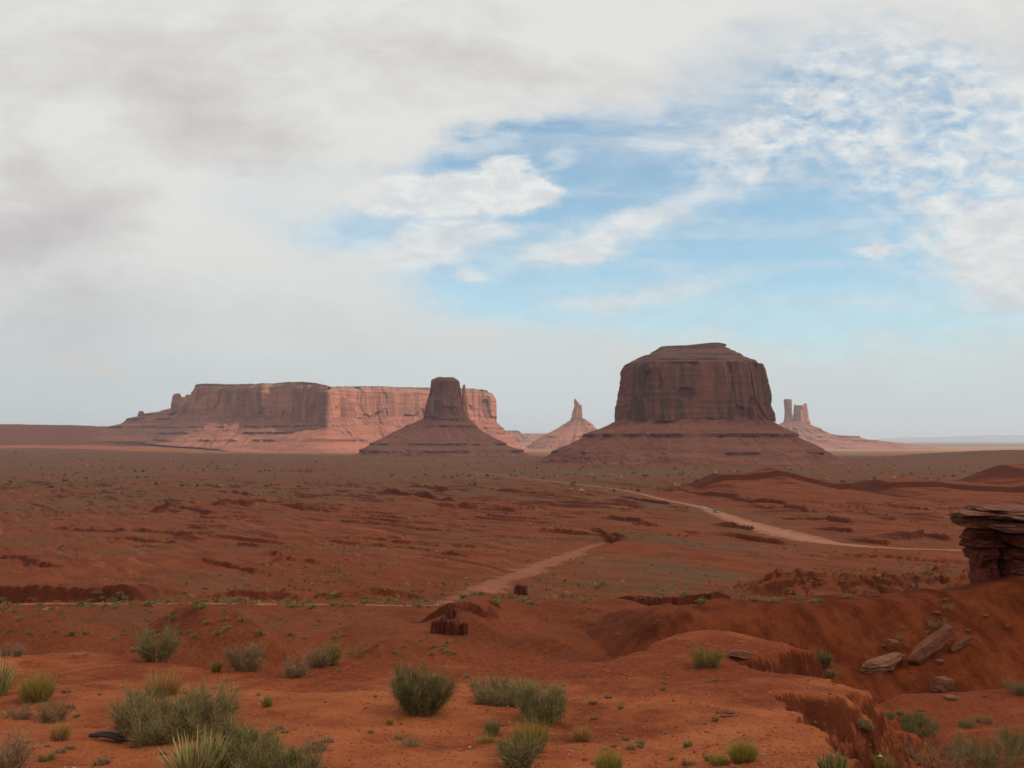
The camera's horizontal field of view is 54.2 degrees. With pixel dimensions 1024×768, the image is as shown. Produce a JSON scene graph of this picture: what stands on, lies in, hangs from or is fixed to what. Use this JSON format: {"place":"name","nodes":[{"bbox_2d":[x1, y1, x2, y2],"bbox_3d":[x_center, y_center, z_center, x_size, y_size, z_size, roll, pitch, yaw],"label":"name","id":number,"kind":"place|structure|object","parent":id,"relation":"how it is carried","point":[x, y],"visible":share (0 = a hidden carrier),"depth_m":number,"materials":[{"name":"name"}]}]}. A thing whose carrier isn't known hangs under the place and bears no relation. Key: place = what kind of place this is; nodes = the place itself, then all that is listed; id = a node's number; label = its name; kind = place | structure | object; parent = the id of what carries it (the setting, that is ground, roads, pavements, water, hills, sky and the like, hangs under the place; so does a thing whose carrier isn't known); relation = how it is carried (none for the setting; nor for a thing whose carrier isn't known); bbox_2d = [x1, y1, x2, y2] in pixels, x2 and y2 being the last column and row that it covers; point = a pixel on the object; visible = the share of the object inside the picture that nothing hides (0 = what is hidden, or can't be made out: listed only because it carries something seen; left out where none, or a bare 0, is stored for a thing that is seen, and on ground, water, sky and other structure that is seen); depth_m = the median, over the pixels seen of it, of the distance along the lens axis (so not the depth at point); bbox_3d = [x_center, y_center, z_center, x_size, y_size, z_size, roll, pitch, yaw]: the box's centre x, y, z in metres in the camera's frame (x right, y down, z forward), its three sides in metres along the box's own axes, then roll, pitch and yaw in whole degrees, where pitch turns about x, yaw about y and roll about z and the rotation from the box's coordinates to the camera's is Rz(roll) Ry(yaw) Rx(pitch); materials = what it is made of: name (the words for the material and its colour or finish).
{"place":"outdoors","nodes":[
{"label":"outdoors","id":0,"kind":"place"},
{"bbox_2d":[5,603,441,605],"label":"sandy track","id":1,"kind":"structure","parent":0,"point":[218,604],"depth_m":136.21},
{"bbox_2d":[0,424,1023,767],"bbox_3d":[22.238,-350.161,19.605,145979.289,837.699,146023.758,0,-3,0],"label":"ground","id":2,"kind":"structure","parent":0,"point":[866,620],"depth_m":150.20,"materials":[{"name":"soil"}]},
{"bbox_2d":[0,653,21,695],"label":"yucca","id":3,"kind":"object","parent":2,"relation":"on","point":[6,680],"visible":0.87,"depth_m":13.69,"materials":[{"name":"green plant"}]},
{"bbox_2d":[0,640,30,656],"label":"bush","id":4,"kind":"object","parent":2,"relation":"on","point":[19,652],"visible":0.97,"depth_m":19.37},
{"bbox_2d":[0,701,35,719],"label":"bush","id":5,"kind":"object","parent":2,"relation":"on","point":[24,714],"visible":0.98,"depth_m":11.76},
{"bbox_2d":[0,719,55,767],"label":"bush","id":6,"kind":"object","parent":2,"relation":"on","point":[15,758],"visible":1,"depth_m":8.72,"materials":[{"name":"plant"}]},
{"bbox_2d":[11,660,61,702],"bbox_3d":[-6.204,3.878,13.117,0.694,0.611,0.649,0,-3,6],"label":"grass tuft","id":7,"kind":"object","parent":2,"relation":"on","point":[30,691],"visible":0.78,"depth_m":13.03,"materials":[{"name":"plant"}]},
{"bbox_2d":[38,750,58,761],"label":"grass tuft","id":8,"kind":"object","parent":2,"relation":"on","point":[51,756],"visible":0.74,"depth_m":9.15,"materials":[{"name":"green plant"}]},
{"bbox_2d":[34,688,76,722],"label":"bush","id":9,"kind":"object","parent":2,"relation":"on","point":[60,713],"visible":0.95,"depth_m":11.67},
{"bbox_2d":[44,718,74,740],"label":"grass tuft","id":10,"kind":"object","parent":2,"relation":"on","point":[59,733],"visible":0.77,"depth_m":10.03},
{"bbox_2d":[55,745,67,753],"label":"sprig","id":11,"kind":"object","parent":2,"relation":"on","point":[63,750],"visible":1,"depth_m":9.39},
{"bbox_2d":[59,688,72,693],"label":"sprig","id":12,"kind":"object","parent":2,"relation":"on","point":[64,692],"visible":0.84,"depth_m":13.54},
{"bbox_2d":[63,743,75,749],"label":"sprig","id":13,"kind":"object","parent":2,"relation":"on","point":[70,747],"visible":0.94,"depth_m":9.64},
{"bbox_2d":[63,630,76,635],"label":"sagebrush","id":14,"kind":"object","parent":2,"relation":"on","point":[68,633],"visible":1,"depth_m":67.69,"materials":[{"name":"green plant"}]},
{"bbox_2d":[65,650,89,657],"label":"bush","id":15,"kind":"object","parent":2,"relation":"on","point":[86,654],"visible":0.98,"depth_m":19.63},
{"bbox_2d":[90,754,111,765],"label":"grass tuft","id":16,"kind":"object","parent":2,"relation":"on","point":[100,761],"visible":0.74,"depth_m":9.07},
{"bbox_2d":[89,731,124,741],"bbox_3d":[-4.087,3.553,10.102,0.370,0.076,0.150,0,-3,7],"label":"tread shard","id":17,"kind":"object","parent":2,"relation":"on","point":[113,736],"visible":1,"depth_m":10.06,"materials":[{"name":"rubber"}]},
{"bbox_2d":[138,601,153,605],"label":"sagebrush","id":18,"kind":"object","parent":2,"relation":"on","point":[146,603],"visible":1,"depth_m":109.94,"materials":[{"name":"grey plant"}]},
{"bbox_2d":[133,617,183,662],"bbox_3d":[-6.781,4.948,19.231,1.139,0.961,1.275,1,-3,-21],"label":"bush","id":19,"kind":"object","parent":2,"relation":"on","point":[163,650],"visible":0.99,"depth_m":19.00,"materials":[{"name":"green plant"}]},
{"bbox_2d":[137,659,188,696],"bbox_3d":[-4.810,4.034,13.725,0.760,0.533,0.770,2,-4,-31],"label":"grass tuft","id":20,"kind":"object","parent":2,"relation":"on","point":[171,683],"visible":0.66,"depth_m":13.68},
{"bbox_2d":[96,673,245,748],"bbox_3d":[-3.503,3.367,10.384,1.469,0.871,1.546,-2,-4,34],"label":"bush","id":21,"kind":"object","parent":2,"relation":"on","point":[184,711],"visible":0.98,"depth_m":10.16,"materials":[{"name":"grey plant"}]},
{"bbox_2d":[154,727,234,767],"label":"yucca","id":22,"kind":"object","parent":2,"relation":"on","point":[187,754],"visible":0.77,"depth_m":8.48,"materials":[{"name":"green plant"}]},
{"bbox_2d":[190,603,201,610],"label":"sagebrush","id":23,"kind":"object","parent":2,"relation":"on","point":[193,606],"visible":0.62,"depth_m":70.03,"materials":[{"name":"green plant"}]},
{"bbox_2d":[189,600,208,605],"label":"sagebrush","id":24,"kind":"object","parent":2,"relation":"on","point":[199,602],"visible":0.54,"depth_m":71.09,"materials":[{"name":"green plant"}]},
{"bbox_2d":[196,603,207,609],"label":"sagebrush","id":25,"kind":"object","parent":2,"relation":"on","point":[202,606],"visible":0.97,"depth_m":69.19,"materials":[{"name":"green plant"}]},
{"bbox_2d":[208,655,223,672],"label":"grass tuft","id":26,"kind":"object","parent":2,"relation":"on","point":[216,666],"visible":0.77,"depth_m":16.48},
{"bbox_2d":[167,706,305,767],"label":"bush","id":27,"kind":"object","parent":2,"relation":"on","point":[241,743],"visible":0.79,"depth_m":8.68,"materials":[{"name":"green plant"}]},
{"bbox_2d":[220,642,276,671],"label":"bush","id":28,"kind":"object","parent":2,"relation":"on","point":[238,660],"visible":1,"depth_m":16.41,"materials":[{"name":"plant"}]},
{"bbox_2d":[245,728,260,740],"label":"grass tuft","id":29,"kind":"object","parent":2,"relation":"on","point":[255,738],"visible":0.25,"depth_m":9.94,"materials":[{"name":"green plant"}]},
{"bbox_2d":[255,629,266,635],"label":"sagebrush","id":30,"kind":"object","parent":2,"relation":"on","point":[258,632],"visible":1,"depth_m":58.87,"materials":[{"name":"green plant"}]},
{"bbox_2d":[261,689,273,707],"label":"grass tuft","id":31,"kind":"object","parent":2,"relation":"on","point":[267,702],"visible":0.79,"depth_m":12.44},
{"bbox_2d":[259,737,330,767],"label":"bush","id":32,"kind":"object","parent":2,"relation":"on","point":[313,763],"visible":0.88,"depth_m":8.53,"materials":[{"name":"green plant"}]},
{"bbox_2d":[280,649,312,677],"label":"bush","id":33,"kind":"object","parent":2,"relation":"on","point":[299,670],"visible":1,"depth_m":15.83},
{"bbox_2d":[89,382,531,452],"bbox_3d":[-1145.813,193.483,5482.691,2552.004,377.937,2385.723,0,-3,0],"label":"mesa","id":34,"kind":"structure","parent":2,"relation":"on","point":[303,417],"depth_m":4942.78,"materials":[{"name":"stone"}]},
{"bbox_2d":[305,603,318,608],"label":"sagebrush","id":35,"kind":"object","parent":2,"relation":"on","point":[311,605],"visible":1,"depth_m":112.92,"materials":[{"name":"plant"}]},
{"bbox_2d":[300,733,329,753],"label":"bush","id":36,"kind":"object","parent":2,"relation":"on","point":[311,746],"visible":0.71,"depth_m":9.31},
{"bbox_2d":[305,646,332,667],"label":"bush","id":37,"kind":"object","parent":2,"relation":"on","point":[315,659],"visible":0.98,"depth_m":16.96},
{"bbox_2d":[320,736,334,743],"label":"sprig","id":38,"kind":"object","parent":2,"relation":"on","point":[328,739],"visible":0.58,"depth_m":9.89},
{"bbox_2d":[317,635,348,665],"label":"bush","id":39,"kind":"object","parent":2,"relation":"on","point":[335,653],"visible":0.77,"depth_m":17.27,"materials":[{"name":"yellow plant"}]},
{"bbox_2d":[349,640,367,658],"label":"bush","id":40,"kind":"object","parent":2,"relation":"on","point":[358,652],"visible":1,"depth_m":70.05,"materials":[{"name":"green plant"}]},
{"bbox_2d":[387,715,394,724],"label":"grass tuft","id":41,"kind":"object","parent":2,"relation":"on","point":[390,721],"visible":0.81,"depth_m":11.20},
{"bbox_2d":[392,728,423,747],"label":"bush","id":42,"kind":"object","parent":2,"relation":"on","point":[409,743],"visible":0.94,"depth_m":9.66,"materials":[{"name":"grey plant"}]},
{"bbox_2d":[383,654,471,719],"bbox_3d":[-1.093,3.608,11.845,1.029,0.858,1.133,2,-4,-27],"label":"bush","id":43,"kind":"object","parent":2,"relation":"on","point":[415,697],"visible":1,"depth_m":11.66,"materials":[{"name":"green plant"}]},
{"bbox_2d":[358,377,530,456],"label":"butte","id":44,"kind":"object","parent":2,"relation":"on","point":[445,425],"visible":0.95,"depth_m":3566.85,"materials":[{"name":"stone"}]},
{"bbox_2d":[430,616,467,635],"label":"rock ledge","id":45,"kind":"object","parent":2,"relation":"on","point":[455,626],"visible":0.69,"depth_m":74.17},
{"bbox_2d":[446,608,456,619],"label":"rock ledge","id":46,"kind":"object","parent":2,"relation":"on","point":[450,615],"visible":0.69,"depth_m":79.32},
{"bbox_2d":[448,603,453,612],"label":"rock ledge","id":47,"kind":"object","parent":46,"relation":"on","point":[451,607],"visible":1,"depth_m":79.31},
{"bbox_2d":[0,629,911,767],"bbox_3d":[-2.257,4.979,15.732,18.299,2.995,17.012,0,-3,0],"label":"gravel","id":48,"kind":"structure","parent":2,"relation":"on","point":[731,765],"depth_m":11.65,"materials":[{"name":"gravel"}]},
{"bbox_2d":[475,733,495,742],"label":"grass tuft","id":49,"kind":"object","parent":2,"relation":"on","point":[485,740],"visible":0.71,"depth_m":10.07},
{"bbox_2d":[482,715,502,736],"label":"grass tuft","id":50,"kind":"object","parent":2,"relation":"on","point":[494,727],"visible":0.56,"depth_m":10.70,"materials":[{"name":"green plant"}]},
{"bbox_2d":[490,599,502,603],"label":"sagebrush","id":51,"kind":"object","parent":2,"relation":"on","point":[495,601],"visible":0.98,"depth_m":86.11,"materials":[{"name":"plant"}]},
{"bbox_2d":[464,666,546,706],"bbox_3d":[-0.070,3.963,12.951,1.106,0.557,1.055,1,-3,-15],"label":"bush","id":52,"kind":"object","parent":2,"relation":"on","point":[486,696],"visible":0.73,"depth_m":12.86,"materials":[{"name":"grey plant"}]},
{"bbox_2d":[0,449,1021,612],"bbox_3d":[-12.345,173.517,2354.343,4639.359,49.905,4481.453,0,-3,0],"label":"scrub","id":53,"kind":"object","parent":2,"relation":"on","point":[338,568],"visible":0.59,"depth_m":305.78,"materials":[{"name":"green plant"}]},
{"bbox_2d":[434,543,603,604],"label":"dirt road","id":54,"kind":"structure","parent":2,"relation":"on","point":[495,586],"depth_m":201.57,"materials":[{"name":"soil"}]},
{"bbox_2d":[490,729,549,767],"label":"bush","id":55,"kind":"object","parent":2,"relation":"on","point":[511,756],"visible":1,"depth_m":8.69,"materials":[{"name":"green plant"}]},
{"bbox_2d":[505,430,534,442],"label":"mesa","id":56,"kind":"structure","parent":2,"relation":"on","point":[520,436],"depth_m":9420.39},
{"bbox_2d":[514,584,527,594],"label":"rock ledge","id":57,"kind":"object","parent":2,"relation":"on","point":[518,588],"visible":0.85,"depth_m":162.39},
{"bbox_2d":[508,711,552,753],"bbox_3d":[0.179,3.231,9.367,0.525,0.483,0.526,2,-4,-25],"label":"grass tuft","id":58,"kind":"object","parent":2,"relation":"on","point":[535,731],"visible":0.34,"depth_m":9.33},
{"bbox_2d":[523,433,546,439],"bbox_3d":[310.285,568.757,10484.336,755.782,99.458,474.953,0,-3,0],"label":"mesa","id":59,"kind":"structure","parent":2,"relation":"on","point":[535,436],"depth_m":10355.48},
{"bbox_2d":[512,673,571,725],"bbox_3d":[0.335,3.682,11.726,0.874,0.810,0.809,-1,-3,16],"label":"bush","id":60,"kind":"object","parent":2,"relation":"on","point":[548,705],"visible":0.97,"depth_m":11.62,"materials":[{"name":"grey plant"}]},
{"bbox_2d":[526,399,596,449],"bbox_3d":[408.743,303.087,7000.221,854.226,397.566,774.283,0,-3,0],"label":"butte","id":61,"kind":"object","parent":2,"relation":"on","point":[577,426],"visible":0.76,"depth_m":6872.04,"materials":[{"name":"stone"}]},
{"bbox_2d":[569,720,592,742],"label":"grass tuft","id":62,"kind":"object","parent":2,"relation":"on","point":[580,735],"visible":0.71,"depth_m":10.12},
{"bbox_2d":[587,699,597,704],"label":"sprig","id":63,"kind":"object","parent":2,"relation":"on","point":[590,702],"visible":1,"depth_m":12.82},
{"bbox_2d":[590,742,626,767],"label":"grass tuft","id":64,"kind":"object","parent":2,"relation":"on","point":[606,761],"visible":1,"depth_m":8.55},
{"bbox_2d":[624,741,636,749],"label":"sprig","id":65,"kind":"object","parent":2,"relation":"on","point":[632,747],"visible":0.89,"depth_m":9.71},
{"bbox_2d":[633,738,645,744],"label":"sprig","id":66,"kind":"object","parent":2,"relation":"on","point":[640,743],"visible":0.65,"depth_m":10.15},
{"bbox_2d":[680,757,696,765],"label":"sprig","id":67,"kind":"object","parent":2,"relation":"on","point":[684,763],"visible":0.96,"depth_m":8.86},
{"bbox_2d":[682,739,694,747],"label":"sprig","id":68,"kind":"object","parent":2,"relation":"on","point":[686,745],"visible":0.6,"depth_m":9.92,"materials":[{"name":"green plant"}]},
{"bbox_2d":[539,342,844,465],"bbox_3d":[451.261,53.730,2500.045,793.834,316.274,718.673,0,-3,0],"label":"butte","id":69,"kind":"object","parent":2,"relation":"on","point":[706,403],"visible":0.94,"depth_m":2350.20,"materials":[{"name":"stone"}]},
{"bbox_2d":[688,644,727,667],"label":"bush","id":70,"kind":"object","parent":2,"relation":"on","point":[713,658],"visible":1,"depth_m":17.91,"materials":[{"name":"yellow plant"}]},
{"bbox_2d":[703,753,713,760],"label":"sprig","id":71,"kind":"object","parent":2,"relation":"on","point":[705,756],"visible":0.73,"depth_m":8.90,"materials":[{"name":"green plant"}]},
{"bbox_2d":[708,751,729,765],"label":"grass tuft","id":72,"kind":"object","parent":2,"relation":"on","point":[716,759],"visible":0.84,"depth_m":8.73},
{"bbox_2d":[716,709,734,713],"bbox_3d":[2.516,3.855,11.755,0.232,0.038,0.109,0,-3,0],"label":"rock","id":73,"kind":"object","parent":2,"relation":"on","point":[725,711],"visible":0.96,"depth_m":11.72,"materials":[{"name":"stone"}]},
{"bbox_2d":[720,714,738,717],"bbox_3d":[2.505,3.830,11.525,0.214,0.036,0.097,0,-3,0],"label":"rock","id":74,"kind":"object","parent":2,"relation":"on","point":[725,715],"visible":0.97,"depth_m":11.51,"materials":[{"name":"stone"}]},
{"bbox_2d":[726,649,755,658],"bbox_3d":[4.338,5.139,18.954,0.571,0.248,0.314,1,-3,-16],"label":"rock","id":75,"kind":"object","parent":2,"relation":"on","point":[738,653],"visible":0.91,"depth_m":18.84,"materials":[{"name":"stone"}]},
{"bbox_2d":[725,733,762,763],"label":"grass tuft","id":76,"kind":"object","parent":2,"relation":"on","point":[742,753],"visible":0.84,"depth_m":8.72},
{"bbox_2d":[748,596,759,601],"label":"sagebrush","id":77,"kind":"object","parent":2,"relation":"on","point":[754,598],"visible":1,"depth_m":63.91,"materials":[{"name":"green plant"}]},
{"bbox_2d":[766,597,781,602],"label":"sagebrush","id":78,"kind":"object","parent":2,"relation":"on","point":[775,600],"visible":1,"depth_m":64.04,"materials":[{"name":"plant"}]},
{"bbox_2d":[815,646,834,669],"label":"bush","id":79,"kind":"object","parent":2,"relation":"on","point":[826,661],"visible":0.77,"depth_m":20.23,"materials":[{"name":"green plant"}]},
{"bbox_2d":[825,668,839,679],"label":"bush","id":80,"kind":"object","parent":2,"relation":"on","point":[833,674],"visible":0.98,"depth_m":20.08,"materials":[{"name":"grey plant"}]},
{"bbox_2d":[816,748,852,767],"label":"yucca","id":81,"kind":"object","parent":2,"relation":"on","point":[829,763],"visible":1,"depth_m":8.06,"materials":[{"name":"green plant"}]},
{"bbox_2d":[842,593,852,598],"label":"sagebrush","id":82,"kind":"object","parent":2,"relation":"on","point":[848,596],"visible":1,"depth_m":62.84,"materials":[{"name":"plant"}]},
{"bbox_2d":[779,399,937,448],"bbox_3d":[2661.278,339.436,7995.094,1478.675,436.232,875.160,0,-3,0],"label":"butte","id":83,"kind":"object","parent":2,"relation":"on","point":[797,421],"visible":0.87,"depth_m":7802.61,"materials":[{"name":"stone"}]},
{"bbox_2d":[856,717,874,730],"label":"bush","id":84,"kind":"object","parent":2,"relation":"on","point":[864,724],"visible":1,"depth_m":13.58,"materials":[{"name":"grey plant"}]},
{"bbox_2d":[860,652,903,673],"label":"boulder","id":85,"kind":"object","parent":2,"relation":"on","point":[887,662],"visible":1,"depth_m":54.17,"materials":[{"name":"stone"}]},
{"bbox_2d":[868,748,900,767],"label":"grass tuft","id":86,"kind":"object","parent":2,"relation":"on","point":[887,763],"visible":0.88,"depth_m":13.09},
{"bbox_2d":[882,710,896,719],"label":"bush","id":87,"kind":"object","parent":2,"relation":"on","point":[891,715],"visible":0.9,"depth_m":22.65,"materials":[{"name":"plant"}]},
{"bbox_2d":[885,639,899,646],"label":"rock","id":88,"kind":"object","parent":2,"relation":"on","point":[892,642],"visible":1,"depth_m":55.77,"materials":[{"name":"stone"}]},
{"bbox_2d":[895,709,904,715],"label":"grass tuft","id":89,"kind":"object","parent":2,"relation":"on","point":[899,712],"visible":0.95,"depth_m":22.96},
{"bbox_2d":[898,709,932,727],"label":"bush","id":90,"kind":"object","parent":2,"relation":"on","point":[921,716],"visible":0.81,"depth_m":22.65,"materials":[{"name":"green plant"}]},
{"bbox_2d":[901,709,941,739],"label":"bush","id":91,"kind":"object","parent":2,"relation":"on","point":[933,726],"visible":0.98,"depth_m":22.32,"materials":[{"name":"green plant"}]},
{"bbox_2d":[906,624,955,664],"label":"boulder","id":92,"kind":"object","parent":2,"relation":"on","point":[928,647],"visible":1,"depth_m":54.45,"materials":[{"name":"stone"}]},
{"bbox_2d":[901,734,970,767],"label":"bush","id":93,"kind":"object","parent":2,"relation":"on","point":[920,760],"visible":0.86,"depth_m":19.56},
{"bbox_2d":[927,618,949,627],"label":"bush","id":94,"kind":"object","parent":2,"relation":"on","point":[933,625],"visible":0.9,"depth_m":56.86,"materials":[{"name":"green plant"}]},
{"bbox_2d":[935,659,943,664],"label":"rock","id":95,"kind":"object","parent":2,"relation":"on","point":[939,661],"visible":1,"depth_m":53.89,"materials":[{"name":"stone"}]},
{"bbox_2d":[929,676,954,692],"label":"boulder","id":96,"kind":"object","parent":2,"relation":"on","point":[941,684],"visible":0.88,"depth_m":51.20,"materials":[{"name":"stone"}]},
{"bbox_2d":[944,695,960,699],"bbox_3d":[14.192,10.124,32.269,0.510,0.122,0.417,1,-3,-11],"label":"rock","id":97,"kind":"object","parent":2,"relation":"on","point":[951,697],"visible":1,"depth_m":32.15,"materials":[{"name":"stone"}]},
{"bbox_2d":[948,635,974,652],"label":"boulder","id":98,"kind":"object","parent":2,"relation":"on","point":[960,643],"visible":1,"depth_m":54.82,"materials":[{"name":"stone"}]},
{"bbox_2d":[955,713,977,727],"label":"bush","id":99,"kind":"object","parent":2,"relation":"on","point":[968,724],"visible":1,"depth_m":28.88,"materials":[{"name":"plant"}]},
{"bbox_2d":[971,712,993,724],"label":"bush","id":100,"kind":"object","parent":2,"relation":"on","point":[988,720],"visible":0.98,"depth_m":29.18,"materials":[{"name":"plant"}]},
{"bbox_2d":[943,731,1023,767],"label":"bush","id":101,"kind":"object","parent":2,"relation":"on","point":[975,755],"visible":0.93,"depth_m":21.89,"materials":[{"name":"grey plant"}]},
{"bbox_2d":[947,505,1023,583],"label":"rock outcrop","id":102,"kind":"object","parent":2,"relation":"on","point":[992,540],"visible":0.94,"depth_m":62.92,"materials":[{"name":"stone"}]},
{"bbox_2d":[995,719,1023,752],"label":"bush","id":103,"kind":"object","parent":2,"relation":"on","point":[1018,738],"visible":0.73,"depth_m":23.76,"materials":[{"name":"green plant"}]},
{"bbox_2d":[1001,676,1023,695],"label":"bush","id":104,"kind":"object","parent":2,"relation":"on","point":[1019,691],"visible":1,"depth_m":32.68,"materials":[{"name":"green plant"}]},
{"bbox_2d":[0,0,1023,438],"label":"sky","id":105,"kind":"structure","parent":0,"point":[521,202],"materials":[{"name":"white"}]},
{"bbox_2d":[474,472,961,550],"bbox_3d":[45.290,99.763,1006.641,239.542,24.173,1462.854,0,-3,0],"label":"dirt road","id":106,"kind":"structure","parent":0,"point":[772,531],"depth_m":389.15,"materials":[{"name":"soil"}]},
{"bbox_2d":[869,435,1023,441],"bbox_3d":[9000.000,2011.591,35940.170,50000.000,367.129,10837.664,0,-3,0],"label":"mountains","id":107,"kind":"structure","parent":0,"point":[999,438],"depth_m":34205.74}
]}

